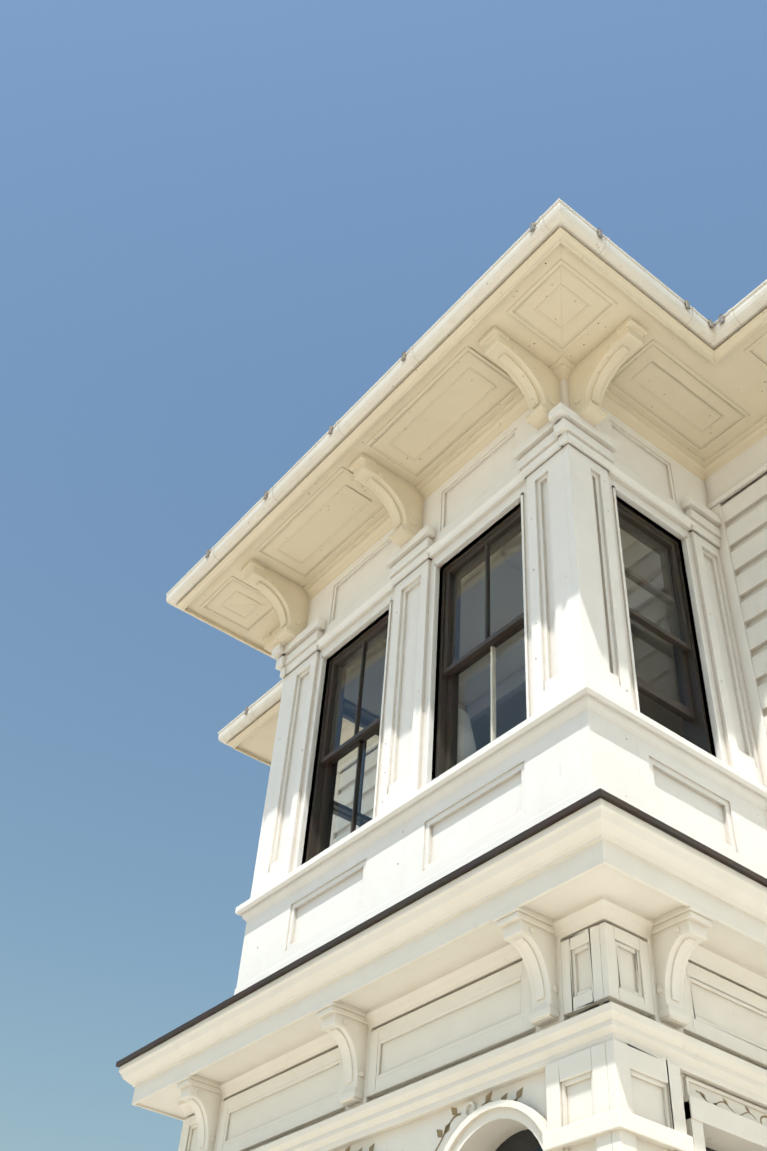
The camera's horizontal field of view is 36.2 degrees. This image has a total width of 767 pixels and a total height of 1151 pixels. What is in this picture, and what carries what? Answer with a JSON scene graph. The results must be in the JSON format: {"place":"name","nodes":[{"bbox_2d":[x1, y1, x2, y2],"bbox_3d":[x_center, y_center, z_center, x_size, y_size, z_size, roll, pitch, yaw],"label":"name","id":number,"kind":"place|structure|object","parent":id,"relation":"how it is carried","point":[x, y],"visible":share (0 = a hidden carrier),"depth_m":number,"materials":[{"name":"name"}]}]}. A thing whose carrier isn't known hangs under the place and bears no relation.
{"place":"outdoors","nodes":[
{"label":"outdoors","id":0,"kind":"place"},
{"bbox_2d":[0,0,766,1150],"label":"sky","id":1,"kind":"structure","parent":0,"point":[223,223],"materials":[{"name":"blue"}]},
{"bbox_2d":[166,198,766,746],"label":"eave gutter","id":2,"kind":"object","parent":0,"point":[558,214],"visible":0.58,"depth_m":6.79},
{"bbox_2d":[205,222,723,714],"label":"eave gutter hangers","id":3,"kind":"object","parent":2,"relation":"attached to","point":[721,318],"visible":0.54,"depth_m":6.77},
{"bbox_2d":[490,646,495,741],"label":"window muntin","id":4,"kind":"structure","parent":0,"point":[493,686],"depth_m":6.12,"materials":[{"name":"white wood"}]},
{"bbox_2d":[248,1000,766,1150],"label":"bay walls","id":5,"kind":"structure","parent":0,"point":[475,1125],"depth_m":4.36,"materials":[{"name":"white wood"}]},
{"bbox_2d":[119,798,766,1150],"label":"cornice","id":6,"kind":"structure","parent":5,"relation":"attached to","point":[546,933],"depth_m":4.59,"materials":[{"name":"white wood"}]},
{"bbox_2d":[116,788,766,1066],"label":"roof flashing","id":7,"kind":"object","parent":6,"relation":"on","point":[559,816],"visible":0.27,"depth_m":4.71,"materials":[{"name":"black metal"}]},
{"bbox_2d":[345,1087,766,1150],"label":"carved ornament","id":8,"kind":"object","parent":5,"relation":"attached to","point":[487,1100],"visible":0.67,"depth_m":4.48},
{"bbox_2d":[383,528,685,750],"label":"room ceiling","id":9,"kind":"structure","parent":0,"point":[661,715],"depth_m":8.49,"materials":[{"name":"grey paint"}]},
{"bbox_2d":[502,534,522,569],"bbox_3d":[0.950,-0.131,7.838,0.320,0.106,0.320,30,-49,-24],"label":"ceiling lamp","id":10,"kind":"object","parent":9,"relation":"attached to","point":[508,559],"depth_m":7.80,"materials":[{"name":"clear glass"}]},
{"bbox_2d":[495,1129,715,1150],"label":"bay glass","id":11,"kind":"object","parent":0,"point":[524,1140],"depth_m":4.40,"materials":[{"name":"black glass"}]},
{"label":"ground","id":12,"kind":"structure","parent":0,"visible":0},
{"bbox_2d":[330,435,766,845],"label":"wall trim","id":13,"kind":"structure","parent":12,"relation":"on","point":[736,474],"depth_m":7.21,"materials":[{"name":"white paint"}]},
{"bbox_2d":[333,472,766,843],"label":"siding wall","id":14,"kind":"structure","parent":12,"relation":"on","point":[744,511],"depth_m":6.78,"materials":[{"name":"paint"}]},
{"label":"room floor","id":15,"kind":"structure","parent":0,"visible":0},
{"bbox_2d":[234,379,766,994],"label":"window wall","id":16,"kind":"structure","parent":15,"relation":"on","point":[562,745],"depth_m":6.21,"materials":[{"name":"white wood"}]},
{"bbox_2d":[241,316,647,652],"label":"cornice brackets","id":17,"kind":"object","parent":16,"relation":"attached to","point":[590,377],"visible":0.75,"depth_m":6.83,"materials":[{"name":"paint"}]},
{"bbox_2d":[301,496,715,864],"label":"window frames","id":18,"kind":"structure","parent":16,"relation":"attached to","point":[378,686],"depth_m":7.73,"materials":[{"name":"black wood"}]},
{"bbox_2d":[305,500,711,861],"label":"window sashes","id":19,"kind":"object","parent":16,"relation":"attached to","point":[691,712],"depth_m":6.73,"materials":[{"name":"black wood"}]},
{"bbox_2d":[321,513,683,850],"bbox_3d":[0.499,0.861,6.857,0.801,1.502,2.575,30,-49,-24],"label":"window glass","id":20,"kind":"object","parent":19,"relation":"in","point":[647,593],"visible":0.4,"depth_m":6.56,"materials":[{"name":"clear glass"}]},
{"bbox_2d":[257,263,764,947],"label":"rusty nail heads","id":21,"kind":"object","parent":16,"relation":"attached to","point":[533,569],"visible":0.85,"depth_m":6.58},
{"bbox_2d":[467,573,664,722],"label":"room walls","id":22,"kind":"structure","parent":15,"relation":"on","point":[484,700],"depth_m":8.52,"materials":[{"name":"grey paint"}]},
{"bbox_3d":[0.344,1.564,6.022,0.360,0.570,0.440,30,-49,-24],"label":"room cabinet","id":23,"kind":"object","parent":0,"visible":0},
{"bbox_2d":[457,708,476,763],"bbox_3d":[0.381,0.946,6.597,0.340,0.360,0.340,30,-49,-24],"label":"curtain","id":24,"kind":"object","parent":23,"relation":"on","point":[466,733],"depth_m":6.49,"materials":[{"name":"white fabric"}]},
{"bbox_3d":[4.992,-0.899,7.084,7.930,0.140,13.600,30,-49,-24],"label":"roof deck","id":25,"kind":"object","parent":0,"visible":0},
{"bbox_2d":[177,227,766,766],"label":"eave soffit","id":26,"kind":"structure","parent":25,"relation":"attached to","point":[455,401],"depth_m":7.15,"materials":[{"name":"white wood"}]}
]}

